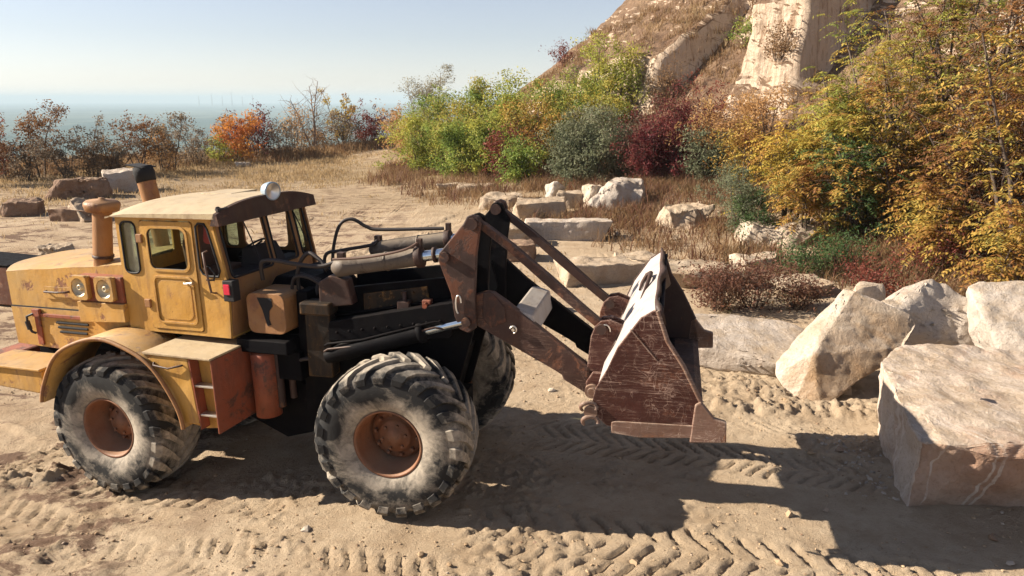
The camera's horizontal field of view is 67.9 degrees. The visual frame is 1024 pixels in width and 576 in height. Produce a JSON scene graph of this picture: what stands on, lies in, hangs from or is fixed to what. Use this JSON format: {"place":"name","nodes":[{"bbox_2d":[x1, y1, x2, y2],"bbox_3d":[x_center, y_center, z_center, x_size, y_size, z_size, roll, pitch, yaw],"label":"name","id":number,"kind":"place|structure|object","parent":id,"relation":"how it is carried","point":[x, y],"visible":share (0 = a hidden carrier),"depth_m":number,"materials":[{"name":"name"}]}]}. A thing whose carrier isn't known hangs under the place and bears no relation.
{"place":"outdoors","nodes":[
{"label":"outdoors","id":0,"kind":"place"},
{"bbox_2d":[0,0,624,102],"label":"sky","id":1,"kind":"structure","parent":0,"point":[60,51],"materials":[{"name":"blue"}]},
{"bbox_2d":[0,103,1023,575],"bbox_3d":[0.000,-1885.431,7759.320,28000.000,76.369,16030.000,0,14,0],"label":"ground","id":2,"kind":"structure","parent":0,"point":[644,513],"depth_m":8.90,"materials":[{"name":"beige sand"}]},
{"bbox_2d":[0,252,40,304],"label":"steel box","id":3,"kind":"object","parent":2,"relation":"on","point":[8,260],"visible":0.32,"depth_m":17.79,"materials":[{"name":"black metal"}]},
{"bbox_2d":[1,197,45,216],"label":"rock","id":4,"kind":"object","parent":2,"relation":"on","point":[24,207],"visible":0.92,"depth_m":28.22,"materials":[{"name":"brown stone"}]},
{"bbox_2d":[0,135,47,181],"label":"bush","id":5,"kind":"object","parent":2,"relation":"on","point":[28,161],"visible":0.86,"depth_m":40.17,"materials":[{"name":"brown plant"}]},
{"bbox_2d":[4,99,73,177],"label":"tree","id":6,"kind":"object","parent":2,"relation":"on","point":[36,125],"visible":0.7,"depth_m":41.16,"materials":[{"name":"brown plant"}]},
{"bbox_2d":[34,242,74,255],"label":"rock","id":7,"kind":"object","parent":2,"relation":"on","point":[50,248],"visible":0.62,"depth_m":22.19,"materials":[{"name":"stone"}]},
{"bbox_2d":[24,128,112,178],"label":"bush","id":8,"kind":"object","parent":2,"relation":"on","point":[51,154],"visible":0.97,"depth_m":40.77,"materials":[{"name":"brown plant"}]},
{"bbox_2d":[47,207,91,221],"bbox_3d":[-15.591,-2.650,27.300,1.964,0.601,1.068,0,14,0],"label":"stone block","id":9,"kind":"object","parent":2,"relation":"on","point":[64,214],"depth_m":26.92,"materials":[{"name":"beige stone"}]},
{"bbox_2d":[46,177,112,200],"bbox_3d":[-19.356,-4.454,34.438,2.778,1.142,2.006,-1,14,-5],"label":"boulder","id":10,"kind":"object","parent":2,"relation":"on","point":[88,188],"visible":0.77,"depth_m":33.65,"materials":[{"name":"brown stone"}]},
{"bbox_2d":[68,197,91,221],"bbox_3d":[-15.383,-2.632,27.279,1.422,1.175,0.644,11,18,38],"label":"stone slab","id":11,"kind":"object","parent":2,"relation":"on","point":[75,203],"depth_m":27.06,"materials":[{"name":"stone"}]},
{"bbox_2d":[59,111,109,173],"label":"tree","id":12,"kind":"object","parent":2,"relation":"on","point":[94,131],"visible":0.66,"depth_m":42.26,"materials":[{"name":"brown plant"}]},
{"bbox_2d":[63,136,133,176],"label":"bush","id":13,"kind":"object","parent":2,"relation":"on","point":[97,160],"visible":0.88,"depth_m":41.56,"materials":[{"name":"brown plant"}]},
{"bbox_2d":[87,134,148,171],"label":"bush","id":14,"kind":"object","parent":2,"relation":"on","point":[120,152],"visible":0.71,"depth_m":42.06,"materials":[{"name":"brown plant"}]},
{"bbox_2d":[101,168,138,191],"bbox_3d":[-18.868,-5.187,36.810,1.724,1.184,1.659,-8,16,-29],"label":"stone block","id":15,"kind":"object","parent":2,"relation":"on","point":[121,179],"depth_m":36.23,"materials":[{"name":"white stone"}]},
{"bbox_2d":[107,110,165,167],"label":"tree","id":16,"kind":"object","parent":2,"relation":"on","point":[141,126],"visible":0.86,"depth_m":43.44,"materials":[{"name":"brown plant"}]},
{"bbox_2d":[127,111,191,170],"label":"tree","id":17,"kind":"object","parent":2,"relation":"on","point":[175,127],"visible":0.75,"depth_m":44.71,"materials":[{"name":"brown plant"}]},
{"bbox_2d":[136,121,196,172],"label":"bush","id":18,"kind":"object","parent":2,"relation":"on","point":[162,160],"visible":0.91,"depth_m":44.11,"materials":[{"name":"brown plant"}]},
{"bbox_2d":[171,115,216,164],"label":"bush","id":19,"kind":"object","parent":2,"relation":"on","point":[199,150],"visible":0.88,"depth_m":48.25,"materials":[{"name":"brown plant"}]},
{"bbox_2d":[201,131,242,161],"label":"bush","id":20,"kind":"object","parent":2,"relation":"on","point":[220,146],"visible":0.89,"depth_m":50.07,"materials":[{"name":"green plant"}]},
{"bbox_2d":[0,124,456,181],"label":"dry brush","id":21,"kind":"object","parent":2,"relation":"on","point":[312,151],"visible":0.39,"depth_m":53.56,"materials":[{"name":"brown plant"}]},
{"bbox_2d":[206,109,266,161],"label":"bush","id":22,"kind":"object","parent":2,"relation":"on","point":[239,145],"visible":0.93,"depth_m":50.65,"materials":[{"name":"orange plant"}]},
{"bbox_2d":[225,98,283,153],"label":"bush","id":23,"kind":"object","parent":2,"relation":"on","point":[267,139],"visible":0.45,"depth_m":54.63,"materials":[{"name":"brown plant"}]},
{"bbox_2d":[259,114,327,154],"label":"bush","id":24,"kind":"object","parent":2,"relation":"on","point":[284,133],"visible":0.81,"depth_m":55.77,"materials":[{"name":"brown plant"}]},
{"bbox_2d":[266,99,330,147],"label":"tree","id":25,"kind":"object","parent":2,"relation":"on","point":[294,125],"visible":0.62,"depth_m":60.41,"materials":[{"name":"brown plant"}]},
{"bbox_2d":[278,78,339,147],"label":"bare tree","id":26,"kind":"object","parent":2,"relation":"on","point":[314,127],"visible":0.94,"depth_m":60.30,"materials":[{"name":"brown plant"}]},
{"bbox_2d":[317,88,359,144],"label":"tree","id":27,"kind":"object","parent":2,"relation":"on","point":[343,106],"visible":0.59,"depth_m":62.41,"materials":[{"name":"brown plant"}]},
{"bbox_2d":[317,103,375,145],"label":"bush","id":28,"kind":"object","parent":2,"relation":"on","point":[342,124],"visible":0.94,"depth_m":61.34,"materials":[{"name":"brown plant"}]},
{"bbox_2d":[0,163,726,516],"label":"wheel loader","id":29,"kind":"object","parent":2,"relation":"on","point":[386,375],"visible":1,"depth_m":8.63,"materials":[{"name":"orange paint"}]},
{"bbox_2d":[358,100,391,142],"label":"bush","id":30,"kind":"object","parent":2,"relation":"on","point":[373,132],"visible":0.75,"depth_m":63.58,"materials":[{"name":"red plant"}]},
{"bbox_2d":[372,112,445,172],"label":"bush","id":31,"kind":"object","parent":2,"relation":"on","point":[423,144],"visible":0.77,"depth_m":42.10,"materials":[{"name":"green plant"}]},
{"bbox_2d":[393,64,454,147],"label":"tree","id":32,"kind":"object","parent":2,"relation":"on","point":[421,89],"visible":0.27,"depth_m":50.37,"materials":[{"name":"green plant"}]},
{"bbox_2d":[390,84,471,161],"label":"bush","id":33,"kind":"object","parent":2,"relation":"on","point":[426,111],"visible":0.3,"depth_m":44.80,"materials":[{"name":"green plant"}]},
{"bbox_2d":[417,115,490,178],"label":"bush","id":34,"kind":"object","parent":2,"relation":"on","point":[451,133],"visible":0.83,"depth_m":38.95,"materials":[{"name":"green plant"}]},
{"bbox_2d":[0,141,909,285],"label":"dry grass","id":35,"kind":"structure","parent":2,"relation":"on","point":[241,174],"depth_m":42.42,"materials":[{"name":"beige plant"}]},
{"bbox_2d":[426,74,500,157],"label":"bush","id":36,"kind":"object","parent":2,"relation":"on","point":[461,103],"visible":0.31,"depth_m":42.33,"materials":[{"name":"green plant"}]},
{"bbox_2d":[442,112,514,177],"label":"bush","id":37,"kind":"object","parent":2,"relation":"on","point":[481,131],"visible":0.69,"depth_m":38.12,"materials":[{"name":"green plant"}]},
{"bbox_2d":[478,192,521,209],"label":"rock","id":38,"kind":"object","parent":2,"relation":"on","point":[509,197],"visible":0.73,"depth_m":29.80,"materials":[{"name":"stone"}]},
{"bbox_2d":[477,119,547,181],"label":"bush","id":39,"kind":"object","parent":2,"relation":"on","point":[492,146],"visible":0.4,"depth_m":36.87,"materials":[{"name":"plant"}]},
{"bbox_2d":[484,130,550,185],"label":"bush","id":40,"kind":"object","parent":2,"relation":"on","point":[516,156],"visible":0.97,"depth_m":35.35,"materials":[{"name":"green plant"}]},
{"bbox_2d":[507,239,536,261],"bbox_3d":[-0.017,-0.987,20.893,1.420,0.686,1.173,0,14,0],"label":"stone block","id":41,"kind":"object","parent":2,"relation":"on","point":[528,246],"depth_m":20.37,"materials":[{"name":"beige stone"}]},
{"bbox_2d":[512,196,566,221],"bbox_3d":[1.043,-2.793,27.386,2.081,0.881,1.650,0,14,0],"label":"boulder","id":42,"kind":"object","parent":2,"relation":"on","point":[527,205],"visible":0.67,"depth_m":26.84,"materials":[{"name":"stone"}]},
{"bbox_2d":[524,218,612,240],"bbox_3d":[1.670,-1.805,23.885,2.920,0.759,0.838,1,14,4],"label":"stone block","id":43,"kind":"object","parent":2,"relation":"on","point":[576,229],"depth_m":23.52,"materials":[{"name":"white stone"}]},
{"bbox_2d":[556,190,582,208],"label":"rock","id":44,"kind":"object","parent":2,"relation":"on","point":[571,195],"visible":0.45,"depth_m":28.57,"materials":[{"name":"stone"}]},
{"bbox_2d":[554,256,644,286],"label":"stone slab","id":45,"kind":"structure","parent":2,"relation":"on","point":[607,270],"depth_m":18.15,"materials":[{"name":"stone"}]},
{"bbox_2d":[587,177,645,209],"bbox_3d":[3.912,-3.362,28.259,2.030,1.397,1.669,4,15,16],"label":"boulder","id":46,"kind":"object","parent":2,"relation":"on","point":[622,189],"visible":0.73,"depth_m":27.62,"materials":[{"name":"white stone"}]},
{"bbox_2d":[655,203,715,229],"bbox_3d":[5.614,-2.341,24.850,1.558,0.964,1.581,-4,15,-17],"label":"boulder","id":47,"kind":"object","parent":2,"relation":"on","point":[681,214],"visible":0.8,"depth_m":24.39,"materials":[{"name":"stone"}]},
{"bbox_2d":[358,154,1023,296],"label":"dry weeds","id":48,"kind":"object","parent":2,"relation":"on","point":[478,195],"visible":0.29,"depth_m":24.50,"materials":[{"name":"brown plant"}]},
{"bbox_2d":[668,259,751,288],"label":"stone slab","id":49,"kind":"structure","parent":2,"relation":"on","point":[675,265],"depth_m":17.78,"materials":[{"name":"stone"}]},
{"bbox_2d":[676,253,785,313],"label":"bramble","id":50,"kind":"object","parent":2,"relation":"on","point":[720,290],"visible":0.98,"depth_m":15.60,"materials":[{"name":"brown plant"}]},
{"bbox_2d":[687,159,781,240],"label":"shrub","id":51,"kind":"object","parent":2,"relation":"on","point":[730,183],"visible":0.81,"depth_m":22.35,"materials":[{"name":"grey plant"}]},
{"bbox_2d":[695,314,802,376],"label":"stone slab","id":52,"kind":"structure","parent":2,"relation":"on","point":[750,345],"depth_m":12.60,"materials":[{"name":"white stone"}]},
{"bbox_2d":[729,252,776,268],"bbox_3d":[6.295,-0.681,19.723,1.333,0.410,0.967,0,14,0],"label":"rock","id":53,"kind":"object","parent":2,"relation":"on","point":[734,257],"visible":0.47,"depth_m":19.53,"materials":[{"name":"beige stone"}]},
{"bbox_2d":[727,181,782,236],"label":"shrub","id":54,"kind":"object","parent":2,"relation":"on","point":[747,217],"visible":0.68,"depth_m":21.68,"materials":[{"name":"green plant"}]},
{"bbox_2d":[705,243,814,317],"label":"bramble","id":55,"kind":"object","parent":2,"relation":"on","point":[753,275],"visible":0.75,"depth_m":15.74,"materials":[{"name":"brown plant"}]},
{"bbox_2d":[734,215,817,248],"bbox_3d":[7.543,-1.569,21.855,1.985,0.867,1.864,0,14,0],"label":"boulder","id":56,"kind":"object","parent":2,"relation":"on","point":[757,229],"visible":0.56,"depth_m":21.37,"materials":[{"name":"beige stone"}]},
{"bbox_2d":[721,105,857,217],"bbox_3d":[8.581,-3.536,22.647,4.016,3.773,3.676,10,17,36],"label":"sumac bush","id":57,"kind":"object","parent":2,"relation":"on","point":[788,153],"visible":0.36,"depth_m":22.30,"materials":[{"name":"yellow plant"}]},
{"bbox_2d":[754,268,836,318],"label":"bramble","id":58,"kind":"object","parent":2,"relation":"on","point":[803,292],"visible":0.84,"depth_m":15.85,"materials":[{"name":"brown plant"}]},
{"bbox_2d":[753,225,846,276],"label":"bramble","id":59,"kind":"object","parent":2,"relation":"on","point":[801,255],"visible":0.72,"depth_m":18.32,"materials":[{"name":"green plant"}]},
{"bbox_2d":[770,273,834,295],"bbox_3d":[6.595,-0.022,17.341,1.174,0.465,1.079,-5,15,-20],"label":"rock","id":60,"kind":"object","parent":2,"relation":"on","point":[829,285],"visible":0.29,"depth_m":17.22,"materials":[{"name":"stone"}]},
{"bbox_2d":[747,150,906,245],"bbox_3d":[8.318,-2.461,21.091,3.509,2.671,3.952,-3,14,-12],"label":"sumac bush","id":61,"kind":"object","parent":2,"relation":"on","point":[792,188],"visible":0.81,"depth_m":20.57,"materials":[{"name":"yellow plant"}]},
{"bbox_2d":[791,222,888,275],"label":"bramble","id":62,"kind":"object","parent":2,"relation":"on","point":[847,237],"visible":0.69,"depth_m":18.52,"materials":[{"name":"green plant"}]},
{"bbox_2d":[776,289,914,400],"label":"boulder","id":63,"kind":"structure","parent":2,"relation":"on","point":[845,340],"depth_m":11.51,"materials":[{"name":"beige stone"}]},
{"bbox_2d":[762,71,934,231],"bbox_3d":[9.462,-3.856,21.793,4.612,4.616,4.278,-7,16,-26],"label":"sumac tree","id":64,"kind":"object","parent":2,"relation":"on","point":[845,122],"visible":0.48,"depth_m":20.95,"materials":[{"name":"yellow plant"}]},
{"bbox_2d":[788,129,914,245],"bbox_3d":[9.274,-2.527,20.368,3.412,3.403,3.398,0,14,0],"label":"sumac bush","id":65,"kind":"object","parent":2,"relation":"on","point":[852,220],"visible":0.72,"depth_m":20.27,"materials":[{"name":"yellow plant"}]},
{"bbox_2d":[817,433,899,500],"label":"stone chips","id":66,"kind":"object","parent":2,"relation":"on","point":[868,477],"visible":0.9,"depth_m":9.22,"materials":[{"name":"white stone"}]},
{"bbox_2d":[854,282,885,301],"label":"rock","id":67,"kind":"object","parent":2,"relation":"on","point":[876,291],"visible":0.16,"depth_m":13.83,"materials":[{"name":"beige stone"}]},
{"bbox_2d":[784,14,973,224],"bbox_3d":[10.514,-4.674,21.572,4.845,6.106,4.301,8,16,29],"label":"sumac tree","id":68,"kind":"object","parent":2,"relation":"on","point":[928,69],"visible":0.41,"depth_m":21.26,"materials":[{"name":"yellow plant"}]},
{"bbox_2d":[834,236,929,296],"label":"bramble","id":69,"kind":"object","parent":2,"relation":"on","point":[888,286],"visible":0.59,"depth_m":16.68,"materials":[{"name":"red plant"}]},
{"bbox_2d":[799,36,975,237],"bbox_3d":[10.005,-3.822,20.324,4.506,5.677,4.705,5,15,18],"label":"sumac tree","id":70,"kind":"object","parent":2,"relation":"on","point":[897,163],"visible":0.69,"depth_m":20.11,"materials":[{"name":"yellow plant"}]},
{"bbox_2d":[883,280,973,345],"bbox_3d":[7.270,0.528,13.317,1.994,1.326,1.270,0,14,0],"label":"boulder","id":71,"kind":"object","parent":2,"relation":"on","point":[936,311],"visible":0.43,"depth_m":12.89,"materials":[{"name":"white stone"}]},
{"bbox_2d":[884,221,996,277],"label":"bramble","id":72,"kind":"object","parent":2,"relation":"on","point":[944,255],"visible":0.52,"depth_m":17.70,"materials":[{"name":"red plant"}]},
{"bbox_2d":[865,161,1023,273],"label":"sumac bush","id":73,"kind":"object","parent":2,"relation":"on","point":[927,230],"visible":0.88,"depth_m":18.03,"materials":[{"name":"yellow plant"}]},
{"bbox_2d":[867,0,1023,216],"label":"sumac tree","id":74,"kind":"object","parent":2,"relation":"on","point":[1017,3],"visible":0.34,"depth_m":20.88,"materials":[{"name":"yellow plant"}]},
{"bbox_2d":[876,343,1023,505],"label":"stone block","id":75,"kind":"object","parent":2,"relation":"on","point":[946,437],"depth_m":8.60,"materials":[{"name":"stone"}]},
{"bbox_2d":[877,10,1023,266],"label":"sumac tree","id":76,"kind":"object","parent":2,"relation":"on","point":[1008,170],"visible":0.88,"depth_m":16.76,"materials":[{"name":"yellow plant"}]},
{"bbox_2d":[925,203,1023,289],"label":"sumac bush","id":77,"kind":"object","parent":2,"relation":"on","point":[1005,244],"visible":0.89,"depth_m":16.02,"materials":[{"name":"yellow plant"}]},
{"bbox_2d":[967,280,1023,351],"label":"boulder","id":78,"kind":"object","parent":2,"relation":"on","point":[995,313],"visible":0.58,"depth_m":12.35,"materials":[{"name":"white stone"}]},
{"bbox_2d":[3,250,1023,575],"bbox_3d":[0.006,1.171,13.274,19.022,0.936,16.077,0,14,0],"label":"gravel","id":79,"kind":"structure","parent":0,"point":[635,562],"depth_m":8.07,"materials":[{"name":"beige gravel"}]},
{"bbox_2d":[503,0,1023,212],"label":"hillside","id":80,"kind":"structure","parent":0,"point":[760,72],"depth_m":33.57,"materials":[{"name":"stone"}]},
{"bbox_2d":[451,71,548,162],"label":"bush","id":81,"kind":"object","parent":80,"relation":"on","point":[475,95],"visible":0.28,"depth_m":41.60,"materials":[{"name":"green plant"}]},
{"bbox_2d":[470,66,551,164],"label":"bush","id":82,"kind":"object","parent":80,"relation":"on","point":[504,98],"visible":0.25,"depth_m":39.03,"materials":[{"name":"green plant"}]},
{"bbox_2d":[489,76,574,171],"bbox_3d":[1.043,-7.795,37.337,4.815,5.030,3.686,0,14,0],"label":"bush","id":83,"kind":"object","parent":80,"relation":"on","point":[528,120],"visible":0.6,"depth_m":37.08,"materials":[{"name":"green plant"}]},
{"bbox_2d":[516,75,580,165],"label":"bush","id":84,"kind":"object","parent":80,"relation":"on","point":[537,94],"visible":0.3,"depth_m":38.19,"materials":[{"name":"green plant"}]},
{"bbox_2d":[525,113,602,186],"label":"shrub","id":85,"kind":"object","parent":80,"relation":"on","point":[560,165],"visible":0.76,"depth_m":33.58,"materials":[{"name":"green plant"}]},
{"bbox_2d":[541,95,636,181],"bbox_3d":[3.548,-6.500,33.483,3.746,3.950,3.765,-12,19,-41],"label":"shrub","id":86,"kind":"object","parent":80,"relation":"on","point":[597,161],"visible":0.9,"depth_m":33.08,"materials":[{"name":"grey plant"}]},
{"bbox_2d":[544,74,638,162],"bbox_3d":[3.796,-8.368,38.119,4.952,4.559,4.850,0,14,0],"label":"bush","id":87,"kind":"object","parent":80,"relation":"on","point":[618,102],"visible":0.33,"depth_m":36.91,"materials":[{"name":"green plant"}]},
{"bbox_2d":[558,59,625,123],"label":"bush","id":88,"kind":"object","parent":80,"relation":"on","point":[583,80],"visible":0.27,"depth_m":40.48,"materials":[{"name":"green plant"}]},
{"bbox_2d":[577,105,643,177],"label":"shrub","id":89,"kind":"object","parent":80,"relation":"on","point":[619,168],"visible":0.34,"depth_m":34.27,"materials":[{"name":"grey plant"}]},
{"bbox_2d":[570,29,651,125],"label":"bush","id":90,"kind":"object","parent":80,"relation":"on","point":[628,65],"visible":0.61,"depth_m":39.04,"materials":[{"name":"green plant"}]},
{"bbox_2d":[610,104,678,182],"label":"shrub","id":91,"kind":"object","parent":80,"relation":"on","point":[640,161],"visible":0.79,"depth_m":31.19,"materials":[{"name":"red plant"}]},
{"bbox_2d":[642,60,684,101],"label":"scrub bush","id":92,"kind":"object","parent":80,"relation":"on","point":[665,85],"visible":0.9,"depth_m":38.02,"materials":[{"name":"brown plant"}]},
{"bbox_2d":[626,77,715,169],"bbox_3d":[6.906,-6.923,32.821,3.853,4.470,4.426,0,14,0],"label":"shrub","id":93,"kind":"object","parent":80,"relation":"on","point":[686,109],"visible":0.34,"depth_m":32.26,"materials":[{"name":"red plant"}]},
{"bbox_2d":[634,110,716,179],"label":"shrub","id":94,"kind":"object","parent":80,"relation":"on","point":[675,170],"visible":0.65,"depth_m":31.08,"materials":[{"name":"red plant"}]},
{"bbox_2d":[666,120,733,183],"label":"shrub","id":95,"kind":"object","parent":80,"relation":"on","point":[701,154],"visible":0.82,"depth_m":30.18,"materials":[{"name":"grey plant"}]},
{"bbox_2d":[662,69,737,147],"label":"shrub","id":96,"kind":"object","parent":80,"relation":"on","point":[715,106],"visible":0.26,"depth_m":32.77,"materials":[{"name":"brown plant"}]},
{"bbox_2d":[658,89,771,169],"bbox_3d":[8.261,-6.318,30.579,4.715,3.644,4.031,0,14,0],"label":"shrub","id":97,"kind":"object","parent":80,"relation":"on","point":[720,126],"visible":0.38,"depth_m":30.41,"materials":[{"name":"brown plant"}]},
{"bbox_2d":[721,15,752,47],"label":"scrub bush","id":98,"kind":"object","parent":80,"relation":"on","point":[743,30],"visible":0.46,"depth_m":37.48,"materials":[{"name":"green plant"}]},
{"bbox_2d":[463,0,1022,209],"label":"hillside dry brush","id":99,"kind":"object","parent":80,"relation":"on","point":[675,19],"visible":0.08,"depth_m":38.78,"materials":[{"name":"brown plant"}]},
{"bbox_2d":[699,110,788,186],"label":"shrub","id":100,"kind":"object","parent":80,"relation":"on","point":[738,137],"visible":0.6,"depth_m":28.39,"materials":[{"name":"yellow plant"}]},
{"bbox_2d":[717,82,816,161],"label":"shrub","id":101,"kind":"object","parent":80,"relation":"on","point":[762,112],"visible":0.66,"depth_m":29.46,"materials":[{"name":"orange plant"}]},
{"bbox_2d":[748,12,801,62],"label":"scrub bush","id":102,"kind":"object","parent":80,"relation":"on","point":[778,49],"visible":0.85,"depth_m":32.29,"materials":[{"name":"brown plant"}]},
{"bbox_2d":[820,0,1023,210],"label":"sumac tree","id":103,"kind":"object","parent":80,"relation":"on","point":[942,15],"visible":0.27,"depth_m":22.36,"materials":[{"name":"yellow plant"}]},
{"bbox_2d":[856,58,1023,253],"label":"sumac tree","id":104,"kind":"object","parent":80,"relation":"on","point":[939,150],"visible":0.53,"depth_m":18.23,"materials":[{"name":"yellow plant"}]},
{"bbox_2d":[914,0,1023,180],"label":"sumac tree","id":105,"kind":"object","parent":80,"relation":"on","point":[991,2],"visible":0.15,"depth_m":21.99,"materials":[{"name":"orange plant"}]},
{"bbox_2d":[914,1,1023,186],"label":"sumac tree","id":106,"kind":"object","parent":80,"relation":"on","point":[981,50],"visible":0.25,"depth_m":19.99,"materials":[{"name":"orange plant"}]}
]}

